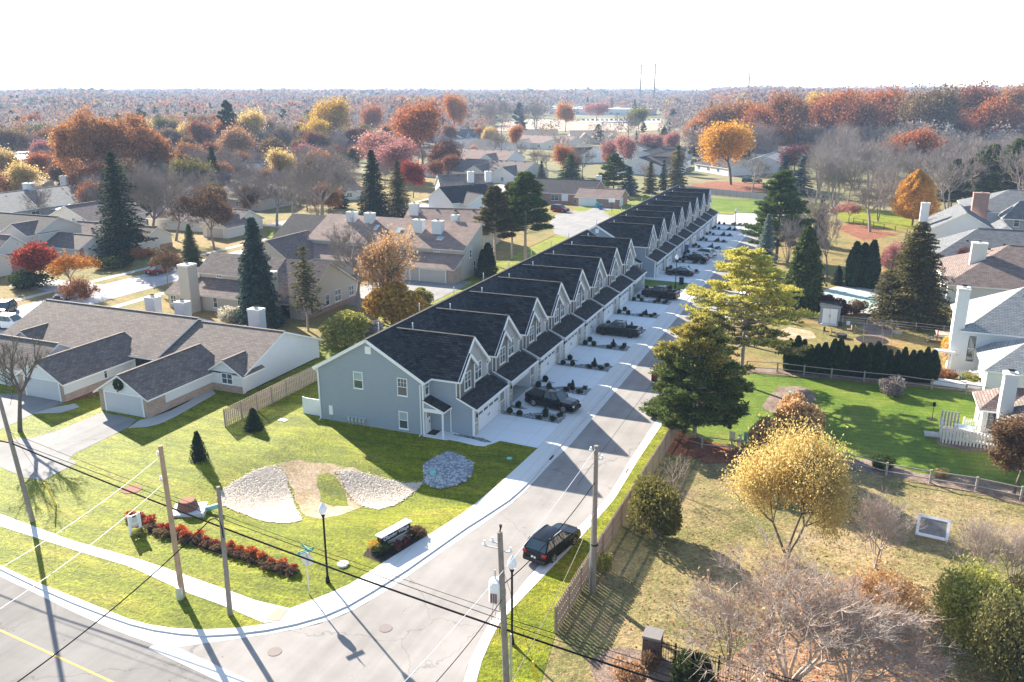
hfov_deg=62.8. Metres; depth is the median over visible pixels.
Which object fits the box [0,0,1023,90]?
sky
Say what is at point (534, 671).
guy guard
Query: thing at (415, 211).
brown roof house
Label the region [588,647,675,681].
mulch bed
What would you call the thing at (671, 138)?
maple tree
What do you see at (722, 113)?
oak tree
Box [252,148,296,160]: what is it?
blue grey house
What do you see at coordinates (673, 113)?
pine tree
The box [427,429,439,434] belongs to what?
door mat
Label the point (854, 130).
oak tree
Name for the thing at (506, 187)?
pine tree
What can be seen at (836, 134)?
bare tree
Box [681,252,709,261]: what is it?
parked sedan
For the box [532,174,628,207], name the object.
court house
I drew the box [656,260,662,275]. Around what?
garage door
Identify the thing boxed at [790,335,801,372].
arborvitae
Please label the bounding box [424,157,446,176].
oak tree
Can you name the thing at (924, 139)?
maple tree
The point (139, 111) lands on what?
pine tree
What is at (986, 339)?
white house
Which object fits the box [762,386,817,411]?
mulch bed
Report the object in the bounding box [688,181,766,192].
leaf litter
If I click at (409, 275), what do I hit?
garage door
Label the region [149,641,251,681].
valley gutter
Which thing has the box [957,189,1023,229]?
brick chimney house
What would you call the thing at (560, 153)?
maple tree
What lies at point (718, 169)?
brown roof house
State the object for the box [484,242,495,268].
arborvitae
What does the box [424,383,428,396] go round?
window
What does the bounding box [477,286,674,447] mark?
driveway
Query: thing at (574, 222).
parking court
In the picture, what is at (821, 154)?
bare tree
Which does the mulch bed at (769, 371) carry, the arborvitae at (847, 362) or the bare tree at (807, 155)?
the arborvitae at (847, 362)
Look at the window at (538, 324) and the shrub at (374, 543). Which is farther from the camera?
the window at (538, 324)
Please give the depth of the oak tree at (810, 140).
411.08 m
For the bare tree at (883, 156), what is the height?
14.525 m
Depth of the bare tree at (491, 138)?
412.69 m
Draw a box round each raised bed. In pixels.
[933,378,966,388]
[961,380,982,389]
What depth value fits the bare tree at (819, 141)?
396.63 m
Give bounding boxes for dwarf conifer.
[542,406,547,417]
[570,379,574,389]
[592,357,596,366]
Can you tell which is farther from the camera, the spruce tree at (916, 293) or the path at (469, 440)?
the spruce tree at (916, 293)
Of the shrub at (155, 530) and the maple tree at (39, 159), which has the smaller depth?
the shrub at (155, 530)
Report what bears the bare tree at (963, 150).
on the ground at (593, 170)
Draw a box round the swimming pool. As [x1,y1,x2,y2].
[824,289,878,307]
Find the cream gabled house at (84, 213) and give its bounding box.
[49,197,173,250]
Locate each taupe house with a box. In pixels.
[434,170,492,189]
[449,158,549,183]
[522,129,558,135]
[629,134,679,144]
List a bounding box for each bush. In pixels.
[318,309,370,347]
[412,287,433,303]
[625,472,682,535]
[930,554,1023,650]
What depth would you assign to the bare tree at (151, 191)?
173.05 m
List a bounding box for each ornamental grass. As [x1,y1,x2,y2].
[215,305,241,322]
[934,467,948,476]
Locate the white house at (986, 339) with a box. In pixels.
[945,284,1023,389]
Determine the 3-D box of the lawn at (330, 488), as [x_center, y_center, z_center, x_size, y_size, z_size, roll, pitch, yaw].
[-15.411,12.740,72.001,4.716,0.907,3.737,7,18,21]
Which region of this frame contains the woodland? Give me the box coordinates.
[0,84,1023,153]
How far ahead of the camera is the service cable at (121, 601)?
44.19 m
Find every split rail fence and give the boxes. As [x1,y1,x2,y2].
[673,429,754,450]
[746,360,992,393]
[768,312,949,330]
[829,448,1023,499]
[853,218,907,231]
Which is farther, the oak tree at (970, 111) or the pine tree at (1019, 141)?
the oak tree at (970, 111)
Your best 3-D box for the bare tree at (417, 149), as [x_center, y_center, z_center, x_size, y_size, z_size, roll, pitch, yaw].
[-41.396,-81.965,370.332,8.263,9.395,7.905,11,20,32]
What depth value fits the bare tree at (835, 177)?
239.11 m
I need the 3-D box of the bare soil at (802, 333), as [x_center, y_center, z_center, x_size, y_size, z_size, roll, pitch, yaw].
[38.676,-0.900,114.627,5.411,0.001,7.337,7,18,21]
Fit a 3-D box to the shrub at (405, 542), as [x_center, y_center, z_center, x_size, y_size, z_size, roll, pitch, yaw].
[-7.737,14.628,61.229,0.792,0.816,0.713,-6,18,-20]
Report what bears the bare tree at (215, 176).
on the ground at (593, 170)
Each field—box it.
[496,119,577,130]
[574,122,662,131]
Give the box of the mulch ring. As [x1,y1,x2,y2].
[926,417,936,420]
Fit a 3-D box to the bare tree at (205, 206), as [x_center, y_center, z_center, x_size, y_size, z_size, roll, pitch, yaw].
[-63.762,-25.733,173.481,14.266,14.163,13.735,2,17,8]
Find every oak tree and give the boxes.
[0,126,32,151]
[0,160,9,172]
[0,168,8,191]
[0,173,13,191]
[11,123,30,131]
[27,124,52,143]
[44,102,123,177]
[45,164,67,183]
[58,158,108,189]
[70,175,106,202]
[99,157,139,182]
[105,110,173,171]
[105,116,128,125]
[158,126,193,150]
[171,138,208,158]
[172,152,197,162]
[178,135,196,145]
[180,111,212,128]
[183,117,219,146]
[198,182,230,204]
[199,139,221,153]
[210,149,238,162]
[214,156,234,182]
[230,149,252,162]
[237,185,264,208]
[256,164,281,185]
[258,134,287,156]
[261,118,275,130]
[270,122,294,147]
[287,136,308,155]
[290,121,303,138]
[294,118,308,125]
[294,126,310,139]
[294,152,328,202]
[299,128,323,149]
[307,128,329,149]
[310,181,345,213]
[325,143,346,154]
[327,130,338,144]
[331,155,350,172]
[341,127,361,146]
[347,143,364,157]
[352,126,366,136]
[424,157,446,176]
[440,124,458,140]
[440,153,460,172]
[576,155,584,169]
[601,151,615,162]
[669,148,687,166]
[695,100,740,124]
[708,117,724,129]
[729,97,767,151]
[737,101,773,128]
[750,127,769,148]
[759,88,818,145]
[766,121,783,145]
[768,123,787,144]
[803,122,827,146]
[804,121,829,137]
[805,84,868,125]
[819,89,888,138]
[841,120,866,158]
[855,83,911,116]
[860,122,890,147]
[871,104,892,120]
[875,91,924,128]
[877,115,895,128]
[882,78,973,134]
[899,118,919,130]
[941,115,960,134]
[945,109,985,140]
[953,80,1005,114]
[959,105,981,121]
[962,88,1023,132]
[978,127,998,141]
[993,82,1023,106]
[1010,100,1023,114]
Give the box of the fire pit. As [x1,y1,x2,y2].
[836,332,846,338]
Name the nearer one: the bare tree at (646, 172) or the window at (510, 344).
the window at (510, 344)
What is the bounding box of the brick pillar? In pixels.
[642,625,664,663]
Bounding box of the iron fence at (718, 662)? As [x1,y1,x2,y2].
[660,641,813,681]
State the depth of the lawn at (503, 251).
166.70 m
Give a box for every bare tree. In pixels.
[0,140,15,150]
[0,332,52,431]
[9,180,30,190]
[17,181,52,214]
[20,126,41,149]
[21,125,47,150]
[31,147,52,158]
[45,153,78,172]
[54,275,101,302]
[73,174,100,189]
[74,174,121,203]
[86,172,107,184]
[91,173,128,197]
[117,158,193,225]
[120,181,140,203]
[127,167,167,209]
[135,152,152,170]
[148,244,183,287]
[151,164,166,189]
[154,159,173,199]
[157,184,200,240]
[165,183,238,249]
[176,146,203,164]
[180,164,216,193]
[180,170,204,199]
[183,145,221,165]
[187,176,220,199]
[205,133,223,143]
[207,162,240,187]
[213,149,241,185]
[218,145,241,163]
[220,170,241,182]
[221,174,278,210]
[225,151,259,181]
[229,158,245,183]
[239,160,266,184]
[247,147,264,161]
[251,125,277,148]
[253,126,276,152]
[254,167,305,225]
[260,159,272,170]
[263,122,286,136]
[266,124,298,145]
[269,167,285,186]
[275,164,306,213]
[279,146,366,214]
[294,144,322,155]
[298,179,327,214]
[300,176,316,211]
[318,148,341,159]
[320,137,343,153]
[320,216,401,312]
[327,132,349,147]
[332,127,347,149]
[349,136,360,148]
[373,160,390,177]
[377,168,392,184]
[412,146,425,159]
[417,148,428,160]
[477,100,498,127]
[485,131,503,148]
[490,97,511,134]
[492,131,508,149]
[514,140,527,153]
[518,96,551,126]
[528,145,543,162]
[539,150,552,166]
[550,134,571,146]
[569,145,598,176]
[613,113,639,135]
[635,157,656,180]
[655,515,955,681]
[662,452,690,486]
[681,127,698,155]
[688,125,708,158]
[700,572,762,670]
[737,152,774,193]
[742,118,771,156]
[748,130,763,157]
[749,121,778,142]
[756,127,783,153]
[763,568,972,681]
[772,210,804,264]
[794,139,838,183]
[798,183,848,238]
[799,140,847,157]
[801,151,846,195]
[804,137,843,188]
[805,122,832,149]
[805,148,839,200]
[807,132,835,148]
[808,150,852,205]
[810,130,844,163]
[813,144,859,192]
[814,123,861,151]
[814,127,841,145]
[814,212,845,277]
[823,154,862,205]
[826,123,852,146]
[827,142,848,165]
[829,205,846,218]
[832,122,861,148]
[835,152,872,202]
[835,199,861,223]
[838,136,872,182]
[839,137,865,160]
[840,132,865,151]
[843,479,927,568]
[849,141,892,187]
[849,181,901,231]
[850,135,879,189]
[855,122,882,143]
[856,167,898,221]
[860,130,903,179]
[860,142,894,185]
[862,149,900,188]
[863,132,897,183]
[867,150,904,194]
[869,127,898,170]
[874,163,908,207]
[880,125,909,139]
[881,137,917,182]
[894,147,929,174]
[895,143,916,179]
[895,148,942,179]
[900,119,929,135]
[906,144,937,173]
[924,150,977,208]
[926,137,977,188]
[934,129,974,153]
[936,132,957,163]
[938,135,998,198]
[938,509,1023,571]
[940,143,977,165]
[951,137,986,160]
[954,127,986,146]
[970,136,1003,157]
[978,135,1014,150]
[985,515,1023,583]
[992,143,1023,189]
[993,131,1020,154]
[1005,130,1023,149]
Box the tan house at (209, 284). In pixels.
[164,252,362,319]
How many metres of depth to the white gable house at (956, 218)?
179.28 m
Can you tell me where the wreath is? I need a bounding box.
[112,379,122,391]
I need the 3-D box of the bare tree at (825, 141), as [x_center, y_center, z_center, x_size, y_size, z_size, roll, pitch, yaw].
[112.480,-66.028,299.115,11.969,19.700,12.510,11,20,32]
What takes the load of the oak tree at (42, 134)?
on the ground at (593, 170)
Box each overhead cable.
[12,443,500,628]
[506,629,665,681]
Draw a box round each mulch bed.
[63,391,97,403]
[125,521,289,574]
[153,398,192,416]
[363,526,426,561]
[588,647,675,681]
[667,432,748,463]
[747,368,979,392]
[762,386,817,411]
[835,222,898,239]
[839,458,1023,504]
[860,322,893,337]
[935,438,990,451]
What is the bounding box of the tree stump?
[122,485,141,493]
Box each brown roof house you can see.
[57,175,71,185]
[223,183,296,210]
[300,175,361,201]
[404,202,500,248]
[694,156,762,175]
[752,145,798,157]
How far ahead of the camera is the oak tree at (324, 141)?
390.60 m
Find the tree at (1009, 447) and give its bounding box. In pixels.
[980,410,1023,493]
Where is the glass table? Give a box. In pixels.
[954,423,975,433]
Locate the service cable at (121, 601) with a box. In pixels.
[17,518,223,681]
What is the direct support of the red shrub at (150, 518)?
on the mulch bed at (197, 545)
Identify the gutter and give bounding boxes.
[0,234,746,646]
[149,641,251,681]
[464,285,744,681]
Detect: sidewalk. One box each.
[0,514,289,621]
[14,199,428,300]
[111,291,164,306]
[263,232,741,622]
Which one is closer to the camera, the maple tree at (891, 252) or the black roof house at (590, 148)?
the maple tree at (891, 252)
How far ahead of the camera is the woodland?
965.43 m
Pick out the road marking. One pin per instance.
(63, 659)
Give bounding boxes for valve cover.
[337,560,348,567]
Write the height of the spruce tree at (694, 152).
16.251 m
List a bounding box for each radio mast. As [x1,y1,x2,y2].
[639,65,642,100]
[653,64,656,99]
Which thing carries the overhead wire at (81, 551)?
attached to the utility pole at (180, 592)
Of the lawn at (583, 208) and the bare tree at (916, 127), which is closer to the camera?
the lawn at (583, 208)
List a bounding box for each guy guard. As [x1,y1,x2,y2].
[44,482,56,505]
[532,661,537,681]
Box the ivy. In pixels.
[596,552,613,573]
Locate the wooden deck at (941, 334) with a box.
[926,330,950,343]
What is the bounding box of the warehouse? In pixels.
[13,151,45,173]
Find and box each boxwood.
[507,407,512,413]
[515,401,521,406]
[516,410,522,415]
[535,381,540,387]
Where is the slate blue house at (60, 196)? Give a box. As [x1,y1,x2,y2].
[0,182,79,214]
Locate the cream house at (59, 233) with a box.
[0,212,111,260]
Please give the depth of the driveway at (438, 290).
141.96 m
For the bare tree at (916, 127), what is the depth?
385.19 m
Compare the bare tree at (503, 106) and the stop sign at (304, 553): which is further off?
the bare tree at (503, 106)
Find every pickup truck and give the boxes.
[524,387,580,412]
[596,320,641,337]
[641,285,679,299]
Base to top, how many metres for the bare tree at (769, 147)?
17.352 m
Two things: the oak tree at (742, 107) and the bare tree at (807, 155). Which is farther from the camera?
the oak tree at (742, 107)
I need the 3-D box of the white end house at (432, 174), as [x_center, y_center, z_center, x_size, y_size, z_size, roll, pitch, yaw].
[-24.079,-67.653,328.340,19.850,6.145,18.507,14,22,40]
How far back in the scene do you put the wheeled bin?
144.14 m
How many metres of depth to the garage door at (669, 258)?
160.27 m
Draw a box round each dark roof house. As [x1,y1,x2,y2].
[615,151,690,174]
[617,141,681,153]
[622,145,692,161]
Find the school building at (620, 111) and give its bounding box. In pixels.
[548,107,656,114]
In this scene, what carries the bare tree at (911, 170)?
on the ground at (593, 170)
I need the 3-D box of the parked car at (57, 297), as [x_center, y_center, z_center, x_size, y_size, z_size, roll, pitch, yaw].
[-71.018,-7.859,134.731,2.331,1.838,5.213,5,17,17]
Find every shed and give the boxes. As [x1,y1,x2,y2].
[359,318,384,340]
[819,301,842,325]
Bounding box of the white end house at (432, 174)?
[421,158,463,177]
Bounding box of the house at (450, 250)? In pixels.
[263,210,484,283]
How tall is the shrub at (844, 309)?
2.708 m
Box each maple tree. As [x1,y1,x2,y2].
[0,143,25,166]
[0,157,49,190]
[6,238,63,273]
[17,111,44,125]
[22,120,52,137]
[22,150,54,173]
[23,136,51,154]
[44,248,101,280]
[151,115,181,131]
[163,155,215,188]
[175,120,194,144]
[205,112,218,123]
[208,118,238,136]
[213,119,258,154]
[231,119,256,150]
[232,107,268,151]
[261,145,296,186]
[290,140,318,162]
[295,113,331,134]
[302,95,353,133]
[302,144,336,176]
[351,124,409,171]
[352,221,424,322]
[357,123,370,129]
[358,99,385,129]
[362,281,429,324]
[374,135,422,176]
[379,123,392,135]
[384,96,450,163]
[400,156,426,197]
[423,136,466,162]
[438,90,469,126]
[474,126,485,137]
[481,124,496,138]
[508,124,524,150]
[549,143,578,166]
[554,99,575,131]
[580,101,611,120]
[598,139,616,159]
[611,132,639,160]
[625,105,650,133]
[637,132,668,146]
[661,129,681,145]
[681,117,709,136]
[691,116,756,184]
[776,140,814,174]
[783,122,803,145]
[804,89,834,105]
[873,123,897,141]
[878,123,950,172]
[880,237,904,274]
[888,168,941,225]
[957,117,984,144]
[957,244,970,253]
[1003,116,1023,141]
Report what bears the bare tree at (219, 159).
on the ground at (593, 170)
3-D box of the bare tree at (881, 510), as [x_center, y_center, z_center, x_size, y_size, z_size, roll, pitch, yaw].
[25.348,12.835,57.480,6.554,6.482,6.336,4,17,12]
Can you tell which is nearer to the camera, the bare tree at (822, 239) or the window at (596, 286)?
the window at (596, 286)
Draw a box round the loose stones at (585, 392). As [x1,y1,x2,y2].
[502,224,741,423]
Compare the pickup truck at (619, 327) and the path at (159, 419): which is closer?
the path at (159, 419)
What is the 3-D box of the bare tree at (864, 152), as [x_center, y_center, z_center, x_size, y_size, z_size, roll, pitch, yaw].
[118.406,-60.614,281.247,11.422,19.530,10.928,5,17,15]
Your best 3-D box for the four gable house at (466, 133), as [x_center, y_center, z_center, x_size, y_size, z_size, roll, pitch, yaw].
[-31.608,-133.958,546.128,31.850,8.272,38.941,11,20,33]
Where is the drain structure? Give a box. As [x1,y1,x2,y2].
[173,497,217,516]
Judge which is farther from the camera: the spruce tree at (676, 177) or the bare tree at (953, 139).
the bare tree at (953, 139)
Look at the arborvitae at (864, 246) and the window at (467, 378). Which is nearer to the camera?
the window at (467, 378)
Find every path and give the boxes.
[34,404,78,413]
[129,390,215,427]
[448,434,505,445]
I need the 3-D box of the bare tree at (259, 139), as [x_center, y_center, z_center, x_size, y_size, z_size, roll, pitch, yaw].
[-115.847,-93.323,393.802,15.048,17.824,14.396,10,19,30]
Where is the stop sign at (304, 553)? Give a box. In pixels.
[298,543,313,594]
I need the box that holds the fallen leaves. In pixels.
[572,461,1010,681]
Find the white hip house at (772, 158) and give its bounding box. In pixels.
[749,152,789,173]
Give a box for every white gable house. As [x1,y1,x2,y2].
[463,138,516,150]
[919,201,1014,238]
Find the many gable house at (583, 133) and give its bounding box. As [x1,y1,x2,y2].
[568,130,617,143]
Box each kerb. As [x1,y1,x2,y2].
[0,234,743,635]
[471,279,751,681]
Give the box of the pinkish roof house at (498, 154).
[455,148,525,160]
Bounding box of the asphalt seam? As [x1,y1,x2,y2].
[577,248,751,484]
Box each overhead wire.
[0,458,157,568]
[0,483,163,608]
[10,432,499,611]
[13,441,497,618]
[404,450,594,681]
[436,600,501,681]
[505,483,594,582]
[506,618,713,681]
[507,623,687,681]
[511,514,593,681]
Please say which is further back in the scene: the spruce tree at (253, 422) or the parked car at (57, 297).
the parked car at (57, 297)
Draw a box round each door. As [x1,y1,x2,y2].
[23,375,61,401]
[103,390,144,417]
[205,227,224,237]
[384,267,410,279]
[419,268,445,282]
[425,412,430,433]
[479,395,498,430]
[512,371,528,385]
[541,349,554,376]
[565,330,577,355]
[578,198,595,205]
[586,315,596,336]
[604,300,613,320]
[620,289,627,306]
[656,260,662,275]
[667,253,671,265]
[676,245,680,255]
[692,232,696,243]
[822,308,829,323]
[829,309,837,323]
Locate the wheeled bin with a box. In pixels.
[679,277,683,284]
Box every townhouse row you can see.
[312,229,646,439]
[588,185,718,277]
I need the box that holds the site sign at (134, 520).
[127,511,141,535]
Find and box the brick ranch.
[146,204,264,238]
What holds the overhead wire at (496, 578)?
attached to the utility pole at (592, 564)
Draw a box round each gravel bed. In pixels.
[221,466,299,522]
[334,470,422,508]
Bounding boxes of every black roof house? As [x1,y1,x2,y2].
[427,183,487,208]
[557,144,622,162]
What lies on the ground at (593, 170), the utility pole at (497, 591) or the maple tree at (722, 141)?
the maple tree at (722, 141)
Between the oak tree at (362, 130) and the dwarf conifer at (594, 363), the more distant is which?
the oak tree at (362, 130)
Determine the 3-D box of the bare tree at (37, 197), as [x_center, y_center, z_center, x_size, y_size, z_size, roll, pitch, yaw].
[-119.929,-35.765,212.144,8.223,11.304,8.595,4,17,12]
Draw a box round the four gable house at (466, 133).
[429,128,481,142]
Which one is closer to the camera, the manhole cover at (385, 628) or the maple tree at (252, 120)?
the manhole cover at (385, 628)
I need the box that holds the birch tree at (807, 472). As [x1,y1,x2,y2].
[716,390,865,561]
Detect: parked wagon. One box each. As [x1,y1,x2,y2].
[523,523,580,565]
[689,247,716,256]
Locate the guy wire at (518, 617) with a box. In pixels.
[505,576,532,660]
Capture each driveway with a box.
[0,394,63,428]
[0,412,136,479]
[9,279,100,291]
[263,220,286,227]
[347,279,471,305]
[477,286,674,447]
[645,224,740,282]
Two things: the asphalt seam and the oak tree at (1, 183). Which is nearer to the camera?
the asphalt seam
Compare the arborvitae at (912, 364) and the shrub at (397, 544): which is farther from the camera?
the arborvitae at (912, 364)
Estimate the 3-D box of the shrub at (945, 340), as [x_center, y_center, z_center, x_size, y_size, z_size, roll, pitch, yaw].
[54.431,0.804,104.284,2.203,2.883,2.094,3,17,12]
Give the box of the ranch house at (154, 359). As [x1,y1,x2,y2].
[0,294,322,417]
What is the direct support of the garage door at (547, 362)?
in the townhouse row at (474, 359)
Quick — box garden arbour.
[934,348,954,368]
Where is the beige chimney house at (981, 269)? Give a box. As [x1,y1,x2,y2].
[935,240,1023,301]
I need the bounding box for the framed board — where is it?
[915,514,950,544]
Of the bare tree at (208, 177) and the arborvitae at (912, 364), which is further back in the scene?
the bare tree at (208, 177)
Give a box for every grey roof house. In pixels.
[234,161,295,179]
[445,137,476,147]
[931,228,1023,256]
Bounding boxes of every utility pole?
[0,395,34,522]
[156,445,185,599]
[216,486,232,615]
[483,524,512,681]
[588,445,603,592]
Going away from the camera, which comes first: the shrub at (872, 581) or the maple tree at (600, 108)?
the shrub at (872, 581)
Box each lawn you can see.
[0,175,640,343]
[0,380,536,628]
[248,201,734,394]
[267,229,278,239]
[317,473,347,505]
[476,414,685,681]
[573,206,594,211]
[603,194,651,215]
[644,279,688,289]
[680,373,1023,488]
[710,198,827,214]
[837,208,915,229]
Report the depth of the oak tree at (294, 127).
462.52 m
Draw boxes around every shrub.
[6,270,58,288]
[91,254,134,269]
[125,510,136,516]
[130,248,147,259]
[132,527,147,535]
[142,522,157,530]
[143,514,156,524]
[147,248,155,255]
[152,526,164,534]
[157,523,164,527]
[157,528,169,537]
[164,522,169,529]
[175,524,187,533]
[178,534,191,543]
[179,529,193,537]
[189,534,202,544]
[192,529,204,537]
[198,537,214,547]
[209,541,221,550]
[221,546,236,554]
[226,540,235,547]
[230,549,243,557]
[233,545,244,550]
[239,552,254,559]
[245,552,257,563]
[247,546,259,554]
[255,554,270,565]
[256,550,268,558]
[260,560,276,570]
[272,562,286,573]
[277,557,288,565]
[284,565,299,576]
[366,539,387,550]
[370,541,393,555]
[392,539,402,550]
[401,536,410,546]
[406,525,426,537]
[473,265,498,277]
[609,653,648,681]
[639,650,660,672]
[669,648,716,681]
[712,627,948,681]
[814,293,834,313]
[829,554,945,656]
[832,297,849,315]
[847,299,868,313]
[870,454,895,469]
[878,376,906,395]
[939,367,958,378]
[940,336,949,354]
[941,340,950,362]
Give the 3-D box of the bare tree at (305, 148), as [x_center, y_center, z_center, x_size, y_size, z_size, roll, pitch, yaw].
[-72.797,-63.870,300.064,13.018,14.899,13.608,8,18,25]
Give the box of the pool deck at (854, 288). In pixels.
[823,286,889,314]
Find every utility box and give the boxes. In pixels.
[729,431,734,439]
[738,435,741,445]
[743,432,747,443]
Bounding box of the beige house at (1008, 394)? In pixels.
[972,369,1023,470]
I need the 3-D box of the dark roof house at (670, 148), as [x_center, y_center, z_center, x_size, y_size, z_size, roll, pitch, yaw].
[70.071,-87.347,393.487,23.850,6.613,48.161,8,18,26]
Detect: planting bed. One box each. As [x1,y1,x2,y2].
[454,434,490,441]
[502,412,565,422]
[510,405,526,408]
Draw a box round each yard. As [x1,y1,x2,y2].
[541,452,1023,681]
[725,317,978,391]
[733,216,952,356]
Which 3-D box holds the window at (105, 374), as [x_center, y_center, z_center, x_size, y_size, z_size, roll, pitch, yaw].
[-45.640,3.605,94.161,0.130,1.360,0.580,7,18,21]
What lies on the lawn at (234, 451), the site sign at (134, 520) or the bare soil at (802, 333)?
the site sign at (134, 520)
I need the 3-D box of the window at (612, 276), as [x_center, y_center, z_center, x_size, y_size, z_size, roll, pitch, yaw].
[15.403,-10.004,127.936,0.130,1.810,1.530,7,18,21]
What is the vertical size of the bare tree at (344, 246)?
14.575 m
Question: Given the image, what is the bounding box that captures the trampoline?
[853,323,892,347]
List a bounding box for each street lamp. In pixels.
[318,502,329,583]
[507,556,516,644]
[674,255,678,287]
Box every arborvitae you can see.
[477,249,487,276]
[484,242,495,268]
[782,338,793,371]
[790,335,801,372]
[799,339,807,372]
[806,344,813,373]
[812,343,821,373]
[819,342,829,374]
[828,338,837,375]
[834,338,845,376]
[842,345,851,375]
[844,241,863,286]
[849,345,858,376]
[855,342,867,377]
[859,242,868,285]
[861,239,881,288]
[864,342,873,377]
[871,341,882,378]
[879,345,887,378]
[884,349,894,379]
[893,350,901,379]
[899,347,909,380]
[906,350,916,381]
[912,350,924,382]
[921,346,931,382]
[927,349,941,383]
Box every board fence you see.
[223,359,326,426]
[554,418,679,632]
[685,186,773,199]
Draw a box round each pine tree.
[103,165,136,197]
[133,109,142,115]
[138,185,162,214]
[216,99,236,134]
[346,148,360,167]
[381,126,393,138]
[472,185,517,265]
[497,171,555,259]
[499,181,533,258]
[512,102,527,125]
[592,124,603,140]
[598,153,631,188]
[638,314,755,437]
[639,122,646,132]
[660,127,667,137]
[668,109,676,118]
[679,246,820,376]
[740,169,816,259]
[935,158,971,206]
[953,157,985,197]
[967,143,1011,196]
[984,137,1023,192]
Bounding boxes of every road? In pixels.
[0,577,218,681]
[1,183,505,328]
[178,235,759,681]
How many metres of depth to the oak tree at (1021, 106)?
429.07 m
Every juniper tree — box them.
[966,584,1023,681]
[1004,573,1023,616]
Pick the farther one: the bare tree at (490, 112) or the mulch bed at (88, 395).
the bare tree at (490, 112)
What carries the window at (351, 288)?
in the tan house at (209, 284)
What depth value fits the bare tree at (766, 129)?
412.14 m
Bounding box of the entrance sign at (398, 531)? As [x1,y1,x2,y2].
[375,518,411,544]
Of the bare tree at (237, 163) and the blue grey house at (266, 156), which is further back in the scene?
the blue grey house at (266, 156)
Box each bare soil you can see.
[277,459,364,518]
[778,327,815,339]
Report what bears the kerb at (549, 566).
on the ground at (593, 170)
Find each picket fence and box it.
[924,410,997,449]
[963,417,977,428]
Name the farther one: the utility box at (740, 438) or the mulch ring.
the mulch ring
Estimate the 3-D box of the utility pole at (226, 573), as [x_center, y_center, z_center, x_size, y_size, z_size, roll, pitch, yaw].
[-17.884,13.169,52.054,0.403,9.068,0.340,7,18,21]
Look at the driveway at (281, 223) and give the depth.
208.16 m
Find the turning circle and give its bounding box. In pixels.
[717,212,783,231]
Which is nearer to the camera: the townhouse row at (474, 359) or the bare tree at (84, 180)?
the townhouse row at (474, 359)
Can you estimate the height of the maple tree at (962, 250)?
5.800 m
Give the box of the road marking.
[0,629,113,681]
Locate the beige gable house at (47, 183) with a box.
[1,168,53,191]
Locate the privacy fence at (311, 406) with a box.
[302,396,319,415]
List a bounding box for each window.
[31,210,39,214]
[103,371,107,379]
[170,295,176,303]
[213,298,217,307]
[221,372,232,385]
[325,294,329,306]
[334,288,341,301]
[348,285,354,296]
[353,371,363,389]
[397,377,407,396]
[398,411,408,429]
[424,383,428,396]
[464,370,470,391]
[475,360,481,381]
[499,346,505,365]
[508,337,513,356]
[529,325,533,343]
[537,318,540,335]
[551,195,558,200]
[554,308,558,324]
[561,302,564,317]
[576,293,579,308]
[582,288,584,301]
[595,280,597,294]
[611,269,614,281]
[964,335,977,362]
[977,411,980,423]
[984,412,995,430]
[1013,220,1019,226]
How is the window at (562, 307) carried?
in the townhouse row at (474, 359)
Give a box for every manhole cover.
[267,647,281,655]
[379,624,391,631]
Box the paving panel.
[267,608,287,620]
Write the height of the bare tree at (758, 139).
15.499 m
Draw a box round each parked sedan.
[665,266,694,276]
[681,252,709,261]
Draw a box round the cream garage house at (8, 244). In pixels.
[0,234,27,276]
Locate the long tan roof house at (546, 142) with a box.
[512,135,585,149]
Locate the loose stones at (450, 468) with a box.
[422,451,473,488]
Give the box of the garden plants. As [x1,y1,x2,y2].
[959,372,980,381]
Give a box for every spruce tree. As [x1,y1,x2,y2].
[89,151,154,258]
[180,224,202,266]
[188,431,208,463]
[207,146,222,186]
[230,216,287,328]
[242,408,265,433]
[286,246,326,330]
[333,168,349,208]
[355,150,390,216]
[383,160,410,217]
[536,161,546,177]
[556,154,585,178]
[617,166,641,195]
[640,159,659,193]
[657,160,668,190]
[667,145,688,187]
[688,125,698,155]
[756,214,780,278]
[778,154,792,192]
[778,225,827,316]
[793,155,814,195]
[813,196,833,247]
[813,224,822,260]
[830,265,845,285]
[864,221,955,332]
[865,269,900,313]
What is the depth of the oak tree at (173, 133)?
386.48 m
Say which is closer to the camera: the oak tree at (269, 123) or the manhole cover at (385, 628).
the manhole cover at (385, 628)
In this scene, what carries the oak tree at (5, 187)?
on the ground at (593, 170)
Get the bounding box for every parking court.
[550,206,614,236]
[577,119,660,122]
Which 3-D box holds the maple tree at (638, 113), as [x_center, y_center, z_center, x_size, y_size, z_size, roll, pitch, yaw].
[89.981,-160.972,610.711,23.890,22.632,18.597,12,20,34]
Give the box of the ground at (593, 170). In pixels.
[13,102,1017,670]
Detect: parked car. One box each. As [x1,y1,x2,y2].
[0,299,17,312]
[0,312,21,328]
[53,285,81,299]
[145,265,173,274]
[550,204,569,212]
[651,360,665,382]
[741,177,752,182]
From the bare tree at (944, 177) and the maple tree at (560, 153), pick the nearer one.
the bare tree at (944, 177)
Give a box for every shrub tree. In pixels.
[747,416,782,456]
[773,390,826,445]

